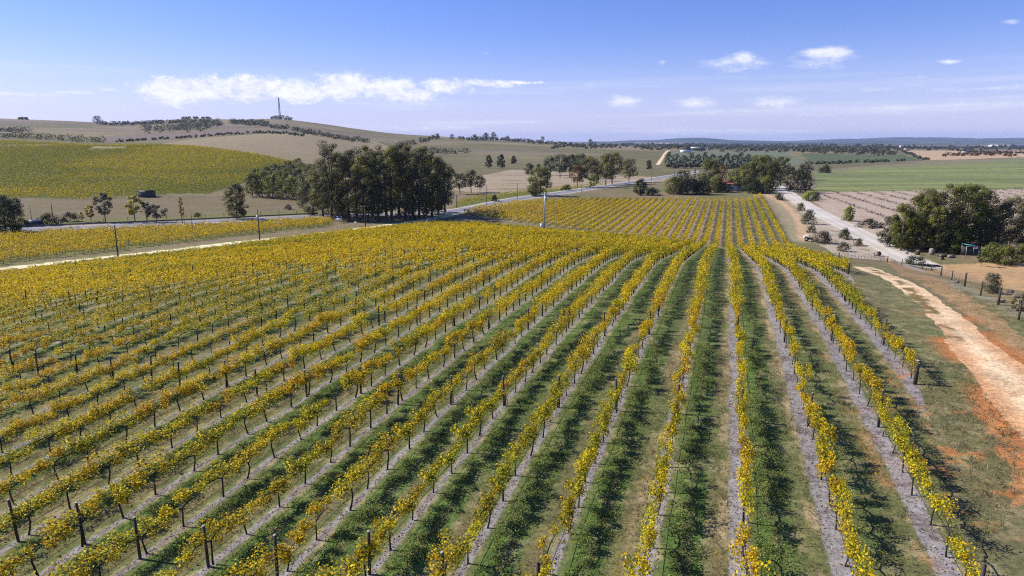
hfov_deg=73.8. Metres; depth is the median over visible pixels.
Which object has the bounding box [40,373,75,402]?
grapevine
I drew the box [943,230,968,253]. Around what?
spreading tree
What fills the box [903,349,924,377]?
grapevine
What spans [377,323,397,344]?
grapevine
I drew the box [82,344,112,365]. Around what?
grapevine
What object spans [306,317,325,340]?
grapevine
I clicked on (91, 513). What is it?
grapevine
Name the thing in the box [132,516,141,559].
trellis post
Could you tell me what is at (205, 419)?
trellis wire
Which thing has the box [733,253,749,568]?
trellis wire
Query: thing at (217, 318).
grapevine
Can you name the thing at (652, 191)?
bush
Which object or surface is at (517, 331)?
grapevine
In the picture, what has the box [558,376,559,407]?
trellis post
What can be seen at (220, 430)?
grapevine
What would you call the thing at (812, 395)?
trellis post
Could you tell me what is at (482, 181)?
eucalypt
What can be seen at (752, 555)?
grapevine
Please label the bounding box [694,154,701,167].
tree
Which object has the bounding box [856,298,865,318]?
grapevine
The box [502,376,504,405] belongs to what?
trellis post
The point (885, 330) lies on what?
trellis post
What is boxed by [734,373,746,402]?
grapevine
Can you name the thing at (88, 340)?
grapevine
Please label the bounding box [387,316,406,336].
grapevine
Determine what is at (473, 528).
grapevine
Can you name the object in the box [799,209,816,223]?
bush
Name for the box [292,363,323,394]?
grapevine
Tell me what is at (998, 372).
dirt track
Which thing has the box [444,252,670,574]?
trellis wire
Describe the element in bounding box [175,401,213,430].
grapevine
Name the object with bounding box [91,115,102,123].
tree
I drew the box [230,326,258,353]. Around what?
grapevine
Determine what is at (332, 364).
grapevine
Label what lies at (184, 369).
grapevine
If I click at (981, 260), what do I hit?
tree
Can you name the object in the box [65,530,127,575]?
grapevine
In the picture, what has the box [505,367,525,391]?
grapevine
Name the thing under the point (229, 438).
trellis wire
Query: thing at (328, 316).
grapevine
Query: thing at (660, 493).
grapevine
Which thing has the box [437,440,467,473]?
grapevine
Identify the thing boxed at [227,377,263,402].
grapevine
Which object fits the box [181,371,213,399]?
grapevine
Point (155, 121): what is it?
tree belt
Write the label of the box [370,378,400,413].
grapevine
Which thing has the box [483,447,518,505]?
grapevine
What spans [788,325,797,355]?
grapevine
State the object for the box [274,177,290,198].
plantation tree
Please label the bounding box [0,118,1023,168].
hills
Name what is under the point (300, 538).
grapevine
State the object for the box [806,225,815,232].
bush
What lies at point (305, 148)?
hillside field
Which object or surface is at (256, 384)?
trellis post
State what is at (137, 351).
grapevine
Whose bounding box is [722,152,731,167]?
tree
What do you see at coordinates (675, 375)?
grapevine
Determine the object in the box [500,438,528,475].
grapevine
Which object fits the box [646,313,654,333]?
grapevine
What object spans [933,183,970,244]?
spreading tree
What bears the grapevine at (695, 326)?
on the vineyard soil
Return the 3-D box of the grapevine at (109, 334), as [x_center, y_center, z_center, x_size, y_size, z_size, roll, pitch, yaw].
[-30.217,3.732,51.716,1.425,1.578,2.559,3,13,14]
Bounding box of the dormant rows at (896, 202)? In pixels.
[814,188,1023,232]
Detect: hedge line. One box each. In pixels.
[116,130,304,141]
[667,164,743,168]
[804,160,813,170]
[810,158,905,163]
[894,147,929,159]
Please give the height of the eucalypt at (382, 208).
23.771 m
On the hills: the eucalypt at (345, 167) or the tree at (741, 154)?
the tree at (741, 154)
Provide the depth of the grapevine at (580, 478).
25.73 m
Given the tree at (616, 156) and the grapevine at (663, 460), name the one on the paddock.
the tree at (616, 156)
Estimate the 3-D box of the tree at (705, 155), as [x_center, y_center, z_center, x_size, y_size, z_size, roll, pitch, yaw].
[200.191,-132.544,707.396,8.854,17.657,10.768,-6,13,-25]
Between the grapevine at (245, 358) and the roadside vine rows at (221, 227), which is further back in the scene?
the roadside vine rows at (221, 227)
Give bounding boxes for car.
[24,220,43,226]
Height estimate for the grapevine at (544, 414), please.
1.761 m
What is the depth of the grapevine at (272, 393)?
36.30 m
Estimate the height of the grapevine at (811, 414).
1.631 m
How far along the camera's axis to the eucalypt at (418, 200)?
244.79 m
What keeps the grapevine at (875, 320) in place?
on the vineyard soil
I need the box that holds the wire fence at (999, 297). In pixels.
[838,253,1021,319]
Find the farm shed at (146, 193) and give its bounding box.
[138,190,155,196]
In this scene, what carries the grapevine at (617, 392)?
on the vineyard soil
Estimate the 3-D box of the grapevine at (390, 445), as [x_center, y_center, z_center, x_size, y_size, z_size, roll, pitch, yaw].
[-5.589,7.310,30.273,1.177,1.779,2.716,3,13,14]
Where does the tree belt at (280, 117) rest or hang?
on the hills
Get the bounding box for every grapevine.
[0,328,13,348]
[0,334,17,354]
[0,350,28,371]
[0,356,36,382]
[0,375,38,400]
[0,397,14,416]
[0,417,24,453]
[0,446,35,476]
[0,468,36,505]
[0,490,53,534]
[2,515,71,575]
[8,385,49,414]
[11,408,58,435]
[13,331,43,350]
[15,336,51,361]
[23,416,73,452]
[25,355,57,370]
[27,440,78,480]
[32,360,66,388]
[33,327,65,343]
[38,464,94,508]
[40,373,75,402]
[42,330,76,348]
[42,494,105,548]
[47,392,87,418]
[52,342,81,363]
[56,407,99,438]
[60,427,113,461]
[62,354,93,371]
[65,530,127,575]
[67,327,95,344]
[71,364,103,391]
[75,332,105,354]
[79,441,130,484]
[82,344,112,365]
[83,376,114,404]
[89,390,128,423]
[91,474,146,518]
[96,405,148,443]
[97,356,127,378]
[101,327,126,344]
[108,363,141,389]
[109,334,137,355]
[109,426,162,466]
[111,511,174,561]
[116,317,143,334]
[119,348,145,367]
[123,383,148,406]
[127,447,173,494]
[131,357,162,382]
[131,391,173,426]
[132,325,158,346]
[141,336,168,358]
[143,366,177,395]
[148,416,192,447]
[151,319,173,337]
[152,548,197,575]
[156,483,205,531]
[157,345,187,368]
[159,378,195,410]
[164,324,189,349]
[168,438,214,473]
[172,358,200,382]
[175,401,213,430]
[177,512,238,570]
[178,341,202,359]
[180,319,212,340]
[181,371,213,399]
[194,416,241,453]
[195,457,245,498]
[197,332,221,352]
[197,352,219,373]
[201,314,224,333]
[206,388,234,417]
[212,344,239,361]
[214,356,239,387]
[217,324,238,343]
[220,492,268,535]
[223,401,268,433]
[224,542,277,575]
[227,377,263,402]
[227,442,263,478]
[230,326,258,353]
[233,318,259,332]
[235,344,259,376]
[249,325,270,345]
[249,388,283,421]
[250,364,280,389]
[252,465,298,512]
[254,334,279,364]
[254,423,289,457]
[260,528,308,573]
[266,355,298,380]
[267,317,289,337]
[269,337,291,357]
[275,370,307,406]
[282,305,304,330]
[283,446,324,483]
[284,412,314,439]
[286,324,310,345]
[287,341,319,368]
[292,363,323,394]
[296,494,332,541]
[300,397,334,425]
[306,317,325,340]
[309,337,332,358]
[313,431,347,462]
[314,309,339,332]
[317,355,341,382]
[322,331,343,350]
[325,377,356,410]
[325,462,369,510]
[327,408,368,446]
[333,351,356,370]
[336,517,387,575]
[337,323,359,342]
[340,367,367,397]
[345,451,385,492]
[349,311,371,335]
[351,332,372,361]
[352,392,386,427]
[360,356,380,385]
[365,312,378,327]
[366,326,384,352]
[366,429,404,470]
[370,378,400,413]
[371,497,411,554]
[374,352,394,374]
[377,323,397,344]
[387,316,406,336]
[388,337,408,365]
[390,367,412,400]
[391,411,428,448]
[395,480,430,519]
[399,309,417,329]
[403,328,424,354]
[403,363,425,387]
[409,401,439,430]
[414,323,435,346]
[415,351,438,378]
[417,455,450,492]
[422,387,450,416]
[423,528,466,575]
[424,316,445,339]
[435,344,451,366]
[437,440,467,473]
[438,311,454,331]
[439,374,463,402]
[442,301,462,325]
[443,329,463,357]
[448,514,485,566]
[450,415,486,453]
[457,326,471,349]
[457,366,474,390]
[463,394,496,435]
[465,318,483,341]
[465,352,487,379]
[467,477,501,533]
[475,308,491,333]
[478,345,495,368]
[480,391,503,418]
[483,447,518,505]
[484,330,506,359]
[494,377,514,404]
[496,329,511,352]
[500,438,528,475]
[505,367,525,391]
[507,325,524,343]
[513,316,528,336]
[513,412,543,457]
[516,356,533,381]
[524,312,535,322]
[527,346,538,372]
[529,305,539,323]
[531,340,549,362]
[531,401,555,437]
[534,556,555,575]
[536,524,559,572]
[537,332,554,353]
[541,387,563,423]
[544,370,567,407]
[546,321,566,344]
[552,477,581,541]
[556,314,568,336]
[559,306,572,330]
[560,369,572,395]
[564,350,586,382]
[565,303,579,323]
[567,466,593,506]
[573,443,599,481]
[575,343,592,373]
[578,332,595,362]
[581,419,605,466]
[586,325,600,353]
[593,399,612,444]
[595,321,605,346]
[597,321,607,338]
[601,309,612,331]
[602,390,615,422]
[607,378,627,412]
[608,304,620,325]
[611,298,625,320]
[614,370,629,397]
[620,355,638,385]
[624,345,638,374]
[630,519,659,575]
[632,342,640,356]
[636,325,649,348]
[636,328,644,356]
[638,318,653,339]
[638,496,660,550]
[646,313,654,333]
[647,462,672,514]
[648,440,674,489]
[657,425,675,465]
[664,414,682,447]
[665,389,683,423]
[670,367,685,392]
[670,386,686,411]
[678,352,692,383]
[679,340,697,365]
[683,328,694,358]
[685,302,698,319]
[687,313,698,329]
[689,321,700,342]
[690,297,700,322]
[724,522,762,575]
[732,392,749,431]
[733,300,741,325]
[733,306,741,325]
[733,346,744,370]
[733,358,747,379]
[733,436,755,463]
[734,327,747,343]
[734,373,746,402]
[734,412,748,452]
[734,446,754,494]
[734,509,755,558]
[735,338,744,352]
[735,387,751,416]
[736,471,759,525]
[738,358,747,379]
[772,293,784,315]
[773,300,783,321]
[775,312,785,332]
[776,308,784,327]
[780,316,789,339]
[781,323,795,347]
[787,336,800,363]
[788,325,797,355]
[790,340,803,373]
[793,359,805,382]
[794,378,810,407]
[796,363,813,391]
[799,391,822,420]
[804,402,828,439]
[808,416,837,446]
[812,296,821,314]
[813,429,839,479]
[815,303,824,319]
[815,450,847,505]
[819,306,829,321]
[821,307,833,329]
[823,314,843,342]
[827,477,855,529]
[828,318,838,337]
[834,325,848,351]
[834,508,860,566]
[837,332,857,360]
[840,340,855,370]
[842,539,875,575]
[849,351,863,380]
[853,363,874,393]
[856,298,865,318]
[860,370,884,406]
[861,305,874,323]
[865,307,877,328]
[870,316,880,335]
[870,384,895,420]
[874,397,892,436]
[875,321,889,342]
[882,330,891,350]
[886,334,903,358]
[887,413,908,453]
[890,420,921,474]
[891,336,915,366]
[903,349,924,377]
[903,445,933,495]
[917,474,955,529]
[940,525,980,575]
[942,492,966,557]
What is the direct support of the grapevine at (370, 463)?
on the vineyard soil
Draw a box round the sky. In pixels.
[0,0,1023,141]
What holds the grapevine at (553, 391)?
on the vineyard soil
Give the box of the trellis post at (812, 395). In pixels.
[807,392,813,426]
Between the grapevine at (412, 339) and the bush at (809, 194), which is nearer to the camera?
the grapevine at (412, 339)
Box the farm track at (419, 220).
[0,213,463,270]
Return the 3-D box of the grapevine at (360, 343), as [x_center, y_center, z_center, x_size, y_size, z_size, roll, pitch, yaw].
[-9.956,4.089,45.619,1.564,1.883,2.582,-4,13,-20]
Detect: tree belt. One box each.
[0,125,31,131]
[0,130,105,142]
[99,118,209,124]
[181,116,211,118]
[228,118,369,142]
[231,119,268,123]
[270,115,292,119]
[402,133,437,144]
[426,147,470,153]
[457,136,582,144]
[942,150,1016,156]
[960,149,1023,153]
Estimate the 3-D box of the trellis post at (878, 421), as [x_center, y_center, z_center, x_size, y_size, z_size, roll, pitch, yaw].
[16.809,5.549,31.131,0.131,1.905,0.107,-1,12,-7]
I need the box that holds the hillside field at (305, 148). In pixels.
[162,134,387,164]
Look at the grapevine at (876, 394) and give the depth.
31.52 m
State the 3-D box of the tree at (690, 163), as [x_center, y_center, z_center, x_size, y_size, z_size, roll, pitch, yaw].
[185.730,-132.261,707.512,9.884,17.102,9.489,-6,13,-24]
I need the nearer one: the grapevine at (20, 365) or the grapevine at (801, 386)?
the grapevine at (801, 386)
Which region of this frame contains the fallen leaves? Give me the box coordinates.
[1,258,980,575]
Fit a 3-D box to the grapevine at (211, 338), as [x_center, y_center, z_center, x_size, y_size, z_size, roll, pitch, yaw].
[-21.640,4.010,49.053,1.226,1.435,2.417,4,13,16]
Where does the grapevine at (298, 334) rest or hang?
on the vineyard soil
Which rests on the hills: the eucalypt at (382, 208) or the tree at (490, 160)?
the tree at (490, 160)
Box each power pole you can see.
[114,225,118,256]
[256,209,259,239]
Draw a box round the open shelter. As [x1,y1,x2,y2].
[961,243,979,256]
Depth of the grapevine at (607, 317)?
49.85 m
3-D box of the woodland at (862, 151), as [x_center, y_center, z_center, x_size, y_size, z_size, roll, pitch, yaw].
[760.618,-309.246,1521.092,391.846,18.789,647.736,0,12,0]
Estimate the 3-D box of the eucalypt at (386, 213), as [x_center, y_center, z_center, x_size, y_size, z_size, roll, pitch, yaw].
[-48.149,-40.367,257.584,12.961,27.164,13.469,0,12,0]
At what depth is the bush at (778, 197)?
328.95 m
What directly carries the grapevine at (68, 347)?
on the vineyard soil
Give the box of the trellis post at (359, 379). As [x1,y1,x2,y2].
[359,366,361,393]
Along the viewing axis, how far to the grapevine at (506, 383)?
36.83 m
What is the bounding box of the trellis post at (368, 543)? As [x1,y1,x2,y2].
[367,530,370,574]
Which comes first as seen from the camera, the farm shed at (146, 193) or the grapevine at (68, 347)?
the grapevine at (68, 347)
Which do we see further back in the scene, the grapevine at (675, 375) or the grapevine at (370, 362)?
the grapevine at (370, 362)
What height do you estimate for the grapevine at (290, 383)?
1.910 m
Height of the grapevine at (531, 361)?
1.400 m
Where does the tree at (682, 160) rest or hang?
on the hills
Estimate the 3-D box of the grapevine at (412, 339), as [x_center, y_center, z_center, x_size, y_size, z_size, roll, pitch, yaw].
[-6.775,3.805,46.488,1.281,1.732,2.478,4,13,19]
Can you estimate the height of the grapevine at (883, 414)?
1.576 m
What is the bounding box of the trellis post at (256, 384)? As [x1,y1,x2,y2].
[254,369,257,396]
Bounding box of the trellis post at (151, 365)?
[150,355,152,380]
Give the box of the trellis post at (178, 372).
[177,361,180,385]
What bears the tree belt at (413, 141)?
on the hills
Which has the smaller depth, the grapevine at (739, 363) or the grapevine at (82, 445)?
the grapevine at (82, 445)
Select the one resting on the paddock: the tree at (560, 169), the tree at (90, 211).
the tree at (560, 169)
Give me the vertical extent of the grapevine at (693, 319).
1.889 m
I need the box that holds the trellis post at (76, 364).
[74,353,77,376]
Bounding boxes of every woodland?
[140,118,223,132]
[178,119,221,126]
[551,142,1023,151]
[640,143,890,152]
[799,145,898,155]
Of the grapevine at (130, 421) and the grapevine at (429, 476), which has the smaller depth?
the grapevine at (429, 476)
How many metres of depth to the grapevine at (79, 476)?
28.48 m
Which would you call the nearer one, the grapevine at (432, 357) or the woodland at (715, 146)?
the grapevine at (432, 357)
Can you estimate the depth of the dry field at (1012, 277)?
272.61 m
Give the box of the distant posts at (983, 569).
[25,221,986,575]
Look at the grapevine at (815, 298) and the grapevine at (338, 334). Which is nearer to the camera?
the grapevine at (338, 334)
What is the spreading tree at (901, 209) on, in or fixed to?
on the ground at (788, 215)
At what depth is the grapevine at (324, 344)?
46.22 m
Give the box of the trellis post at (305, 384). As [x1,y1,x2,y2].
[304,370,307,396]
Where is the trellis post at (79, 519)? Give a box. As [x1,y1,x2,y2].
[75,502,85,544]
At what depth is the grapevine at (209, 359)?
44.58 m
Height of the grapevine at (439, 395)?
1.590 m
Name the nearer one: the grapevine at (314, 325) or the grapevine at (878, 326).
the grapevine at (878, 326)
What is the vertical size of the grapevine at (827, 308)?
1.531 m
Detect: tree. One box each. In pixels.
[0,194,24,233]
[6,197,24,224]
[11,225,18,233]
[84,205,94,221]
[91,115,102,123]
[92,192,112,221]
[124,194,144,220]
[140,202,149,219]
[145,204,167,221]
[178,197,183,222]
[220,182,248,218]
[242,176,255,189]
[244,173,260,196]
[249,168,260,183]
[253,171,271,196]
[259,167,272,179]
[260,170,277,190]
[263,175,280,197]
[270,163,281,174]
[272,170,284,188]
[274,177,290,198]
[275,165,289,178]
[277,167,293,185]
[283,160,291,170]
[283,175,297,199]
[287,164,296,176]
[288,168,301,189]
[291,157,301,168]
[292,175,307,198]
[293,164,315,182]
[294,161,306,175]
[294,179,312,201]
[485,155,492,166]
[496,154,504,167]
[510,156,516,163]
[523,163,533,174]
[526,166,552,195]
[543,156,556,174]
[550,153,569,177]
[559,154,576,176]
[569,165,586,186]
[571,153,588,172]
[580,156,602,186]
[588,174,599,188]
[595,153,617,184]
[601,152,623,183]
[620,157,638,181]
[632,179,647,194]
[646,160,651,168]
[663,175,683,193]
[664,151,673,166]
[671,169,693,194]
[672,153,680,167]
[674,176,705,193]
[680,155,687,167]
[686,152,695,167]
[686,177,712,194]
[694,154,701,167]
[700,158,721,188]
[701,152,708,167]
[707,175,727,192]
[714,182,733,191]
[715,165,727,178]
[716,155,724,167]
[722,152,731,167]
[723,169,739,182]
[729,168,745,182]
[730,154,738,167]
[733,162,759,189]
[737,152,745,166]
[737,175,763,193]
[743,153,750,165]
[749,155,766,178]
[752,175,778,193]
[759,154,780,185]
[762,161,785,188]
[772,155,790,178]
[782,166,796,191]
[794,169,807,192]
[795,163,810,178]
[803,171,814,189]
[876,214,906,246]
[887,203,919,249]
[892,221,913,246]
[900,194,935,245]
[904,219,937,249]
[906,187,942,222]
[912,189,953,249]
[925,206,952,251]
[927,226,954,253]
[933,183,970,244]
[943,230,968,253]
[945,209,972,245]
[949,183,988,247]
[961,183,993,239]
[965,188,1006,250]
[977,251,987,262]
[981,216,1001,247]
[983,199,1018,249]
[999,195,1023,245]
[1006,199,1023,245]
[1010,293,1023,317]
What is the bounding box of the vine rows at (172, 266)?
[0,220,877,575]
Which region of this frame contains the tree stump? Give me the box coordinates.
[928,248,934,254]
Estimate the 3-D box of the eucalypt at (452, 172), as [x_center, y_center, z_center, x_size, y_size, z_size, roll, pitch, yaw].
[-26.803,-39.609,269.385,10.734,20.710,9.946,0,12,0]
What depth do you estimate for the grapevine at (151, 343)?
48.14 m
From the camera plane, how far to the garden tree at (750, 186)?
372.51 m
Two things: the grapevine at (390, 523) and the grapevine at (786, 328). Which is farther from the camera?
the grapevine at (786, 328)
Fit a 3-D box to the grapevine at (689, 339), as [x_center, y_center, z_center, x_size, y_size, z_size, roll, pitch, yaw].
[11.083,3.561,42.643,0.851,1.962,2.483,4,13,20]
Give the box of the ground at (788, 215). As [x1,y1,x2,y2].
[0,141,1023,575]
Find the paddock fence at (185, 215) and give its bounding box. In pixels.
[72,211,296,221]
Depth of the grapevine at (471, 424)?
30.88 m
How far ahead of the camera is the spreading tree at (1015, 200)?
181.35 m
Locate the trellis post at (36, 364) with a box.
[34,352,39,376]
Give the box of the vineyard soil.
[0,196,971,575]
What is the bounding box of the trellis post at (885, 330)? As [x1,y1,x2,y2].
[883,318,887,344]
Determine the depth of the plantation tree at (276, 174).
368.19 m
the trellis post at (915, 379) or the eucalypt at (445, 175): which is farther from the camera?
the eucalypt at (445, 175)
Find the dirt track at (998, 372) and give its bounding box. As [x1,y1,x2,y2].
[855,267,1023,440]
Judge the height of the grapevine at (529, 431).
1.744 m
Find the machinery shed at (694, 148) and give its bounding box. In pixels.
[691,147,704,150]
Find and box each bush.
[16,217,28,226]
[36,212,62,225]
[57,212,78,221]
[283,204,291,209]
[491,195,499,201]
[559,184,570,189]
[645,187,660,195]
[775,193,785,199]
[797,202,804,210]
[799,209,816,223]
[801,191,819,200]
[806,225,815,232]
[811,229,831,243]
[816,164,831,172]
[836,241,851,251]
[837,227,851,239]
[840,206,855,220]
[853,238,863,245]
[854,218,882,228]
[903,255,927,265]
[980,242,1004,263]
[980,272,1004,293]
[990,244,1018,265]
[1014,243,1023,262]
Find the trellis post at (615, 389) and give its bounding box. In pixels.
[615,378,616,408]
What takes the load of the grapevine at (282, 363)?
on the vineyard soil
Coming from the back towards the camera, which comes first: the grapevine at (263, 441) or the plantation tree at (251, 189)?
the plantation tree at (251, 189)
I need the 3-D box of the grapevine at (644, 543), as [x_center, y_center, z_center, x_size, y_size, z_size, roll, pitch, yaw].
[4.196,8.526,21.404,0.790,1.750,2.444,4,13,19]
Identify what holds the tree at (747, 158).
on the hills
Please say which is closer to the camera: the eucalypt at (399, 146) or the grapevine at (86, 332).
the grapevine at (86, 332)
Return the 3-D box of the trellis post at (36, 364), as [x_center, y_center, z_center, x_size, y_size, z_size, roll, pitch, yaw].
[-32.070,5.220,46.070,0.163,1.806,0.114,-6,13,-25]
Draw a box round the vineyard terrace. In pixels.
[0,142,296,197]
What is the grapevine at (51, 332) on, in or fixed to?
on the vineyard soil
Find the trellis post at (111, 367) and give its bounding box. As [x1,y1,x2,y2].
[109,356,113,379]
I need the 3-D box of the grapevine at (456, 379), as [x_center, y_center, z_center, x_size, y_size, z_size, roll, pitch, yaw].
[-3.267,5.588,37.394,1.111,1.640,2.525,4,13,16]
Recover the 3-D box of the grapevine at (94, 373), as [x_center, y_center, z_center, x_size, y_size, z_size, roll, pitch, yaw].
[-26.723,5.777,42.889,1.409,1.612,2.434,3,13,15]
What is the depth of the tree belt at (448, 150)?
1064.83 m
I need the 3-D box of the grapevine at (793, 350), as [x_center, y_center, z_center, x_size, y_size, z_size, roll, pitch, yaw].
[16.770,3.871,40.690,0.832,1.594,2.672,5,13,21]
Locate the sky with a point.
(555, 70)
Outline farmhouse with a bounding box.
[710,178,732,186]
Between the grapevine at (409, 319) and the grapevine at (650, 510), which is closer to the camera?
the grapevine at (650, 510)
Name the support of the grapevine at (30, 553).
on the vineyard soil
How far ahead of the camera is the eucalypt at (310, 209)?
262.13 m
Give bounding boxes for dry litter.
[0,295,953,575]
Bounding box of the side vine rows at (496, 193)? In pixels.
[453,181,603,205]
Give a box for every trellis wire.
[0,242,564,575]
[0,253,522,542]
[1,244,512,503]
[1,245,455,446]
[1,247,506,472]
[69,247,577,575]
[150,252,597,574]
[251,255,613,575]
[335,251,650,575]
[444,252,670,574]
[537,256,686,574]
[640,291,700,574]
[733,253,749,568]
[768,273,862,575]
[797,256,917,372]
[810,299,979,575]
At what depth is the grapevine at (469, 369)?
39.20 m
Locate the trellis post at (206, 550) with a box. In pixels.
[202,525,209,567]
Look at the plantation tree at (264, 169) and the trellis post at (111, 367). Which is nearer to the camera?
the trellis post at (111, 367)
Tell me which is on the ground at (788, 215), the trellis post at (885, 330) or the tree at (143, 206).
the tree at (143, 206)
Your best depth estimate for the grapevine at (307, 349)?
44.36 m
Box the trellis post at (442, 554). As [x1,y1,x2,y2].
[440,551,444,575]
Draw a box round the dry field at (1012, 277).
[810,151,1023,309]
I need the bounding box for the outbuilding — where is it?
[726,183,742,189]
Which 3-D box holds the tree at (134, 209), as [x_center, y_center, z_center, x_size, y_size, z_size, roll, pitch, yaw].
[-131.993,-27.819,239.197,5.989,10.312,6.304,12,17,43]
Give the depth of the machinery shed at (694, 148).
1363.49 m
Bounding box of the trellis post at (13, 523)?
[7,499,19,541]
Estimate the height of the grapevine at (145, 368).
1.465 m
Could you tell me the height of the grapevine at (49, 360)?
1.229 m
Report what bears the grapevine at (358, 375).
on the vineyard soil
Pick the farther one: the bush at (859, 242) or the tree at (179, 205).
the tree at (179, 205)
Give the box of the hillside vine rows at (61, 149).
[0,139,295,198]
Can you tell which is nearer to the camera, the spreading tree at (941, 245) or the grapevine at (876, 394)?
the grapevine at (876, 394)
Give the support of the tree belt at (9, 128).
on the hills
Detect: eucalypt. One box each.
[295,169,326,214]
[305,160,337,216]
[310,140,348,219]
[325,151,354,212]
[332,162,361,220]
[337,146,366,215]
[348,152,381,221]
[356,145,384,216]
[362,154,393,221]
[371,145,398,215]
[375,145,406,220]
[382,141,415,215]
[388,150,420,219]
[400,144,428,215]
[402,152,432,218]
[415,145,438,213]
[415,157,446,217]
[428,155,452,214]
[433,161,456,212]
[453,172,466,192]
[464,169,480,192]
[474,174,486,187]
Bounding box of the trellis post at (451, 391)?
[450,375,451,403]
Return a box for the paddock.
[0,170,666,224]
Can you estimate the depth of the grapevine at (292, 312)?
53.42 m
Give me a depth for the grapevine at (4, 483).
29.60 m
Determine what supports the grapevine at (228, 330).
on the vineyard soil
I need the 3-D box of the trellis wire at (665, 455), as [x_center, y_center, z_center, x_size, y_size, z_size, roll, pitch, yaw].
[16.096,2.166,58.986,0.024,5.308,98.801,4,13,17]
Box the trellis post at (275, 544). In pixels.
[273,534,278,575]
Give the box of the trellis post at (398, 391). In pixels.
[397,373,399,404]
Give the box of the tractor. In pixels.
[803,235,813,240]
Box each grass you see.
[0,257,1023,575]
[796,205,884,259]
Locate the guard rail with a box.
[3,213,317,226]
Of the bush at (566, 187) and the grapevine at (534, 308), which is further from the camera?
the bush at (566, 187)
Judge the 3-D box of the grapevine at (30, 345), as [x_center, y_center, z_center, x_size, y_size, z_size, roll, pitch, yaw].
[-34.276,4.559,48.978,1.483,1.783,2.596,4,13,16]
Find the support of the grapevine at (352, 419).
on the vineyard soil
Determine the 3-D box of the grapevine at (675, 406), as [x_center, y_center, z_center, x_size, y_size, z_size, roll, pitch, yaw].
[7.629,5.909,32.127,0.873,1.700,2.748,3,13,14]
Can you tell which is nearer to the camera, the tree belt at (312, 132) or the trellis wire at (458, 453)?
the trellis wire at (458, 453)
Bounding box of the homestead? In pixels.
[680,147,691,152]
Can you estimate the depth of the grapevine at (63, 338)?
50.94 m
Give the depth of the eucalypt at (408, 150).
254.26 m
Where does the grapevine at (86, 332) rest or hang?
on the vineyard soil
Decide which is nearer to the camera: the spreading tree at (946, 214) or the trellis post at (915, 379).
the trellis post at (915, 379)
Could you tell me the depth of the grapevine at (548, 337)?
45.06 m
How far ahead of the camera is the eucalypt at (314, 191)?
253.36 m
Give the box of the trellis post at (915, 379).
[913,360,920,384]
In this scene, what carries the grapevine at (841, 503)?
on the vineyard soil
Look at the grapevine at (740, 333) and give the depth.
42.86 m
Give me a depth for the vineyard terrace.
441.75 m
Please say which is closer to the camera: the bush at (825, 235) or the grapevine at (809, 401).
the grapevine at (809, 401)
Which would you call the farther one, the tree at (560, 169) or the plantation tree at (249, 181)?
the tree at (560, 169)
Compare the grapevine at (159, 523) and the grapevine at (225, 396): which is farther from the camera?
the grapevine at (225, 396)
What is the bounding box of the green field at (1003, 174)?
[665,150,1023,192]
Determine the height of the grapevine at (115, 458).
1.818 m
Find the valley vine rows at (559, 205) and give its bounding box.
[463,193,797,247]
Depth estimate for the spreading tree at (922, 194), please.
188.73 m
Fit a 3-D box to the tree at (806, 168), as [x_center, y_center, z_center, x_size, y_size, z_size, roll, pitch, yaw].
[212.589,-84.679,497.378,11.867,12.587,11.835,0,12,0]
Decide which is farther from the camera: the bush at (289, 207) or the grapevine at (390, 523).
the bush at (289, 207)
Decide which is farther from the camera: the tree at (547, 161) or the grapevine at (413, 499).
the tree at (547, 161)
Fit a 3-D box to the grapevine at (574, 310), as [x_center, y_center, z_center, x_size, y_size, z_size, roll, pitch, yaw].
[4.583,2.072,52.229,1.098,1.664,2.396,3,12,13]
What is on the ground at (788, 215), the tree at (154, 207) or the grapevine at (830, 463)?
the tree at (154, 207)
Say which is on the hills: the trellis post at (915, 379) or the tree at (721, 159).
the tree at (721, 159)
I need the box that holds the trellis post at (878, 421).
[877,389,883,427]
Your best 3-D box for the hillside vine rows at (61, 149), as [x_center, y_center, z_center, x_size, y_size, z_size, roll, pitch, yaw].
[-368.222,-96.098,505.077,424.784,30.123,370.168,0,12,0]
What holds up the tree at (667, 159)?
on the hills
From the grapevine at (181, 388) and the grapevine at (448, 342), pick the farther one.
the grapevine at (448, 342)
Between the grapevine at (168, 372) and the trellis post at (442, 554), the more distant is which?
the grapevine at (168, 372)
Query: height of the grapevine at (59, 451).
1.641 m
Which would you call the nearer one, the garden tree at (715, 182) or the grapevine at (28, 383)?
the grapevine at (28, 383)
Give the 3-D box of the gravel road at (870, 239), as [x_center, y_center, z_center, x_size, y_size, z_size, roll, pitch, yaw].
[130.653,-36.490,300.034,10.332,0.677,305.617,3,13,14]
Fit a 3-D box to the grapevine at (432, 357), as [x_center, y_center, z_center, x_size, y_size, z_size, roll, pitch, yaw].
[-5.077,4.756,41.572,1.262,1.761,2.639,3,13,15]
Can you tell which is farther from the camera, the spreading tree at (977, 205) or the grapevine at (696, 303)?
the spreading tree at (977, 205)
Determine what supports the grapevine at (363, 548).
on the vineyard soil
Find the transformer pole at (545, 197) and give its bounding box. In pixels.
[542,193,547,226]
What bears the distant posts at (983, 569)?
on the vineyard soil
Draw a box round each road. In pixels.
[8,171,699,230]
[774,185,939,264]
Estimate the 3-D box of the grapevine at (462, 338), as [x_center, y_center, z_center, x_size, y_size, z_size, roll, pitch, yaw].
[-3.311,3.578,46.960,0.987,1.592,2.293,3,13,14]
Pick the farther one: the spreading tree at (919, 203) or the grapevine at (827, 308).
the spreading tree at (919, 203)
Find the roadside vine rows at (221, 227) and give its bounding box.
[0,215,332,263]

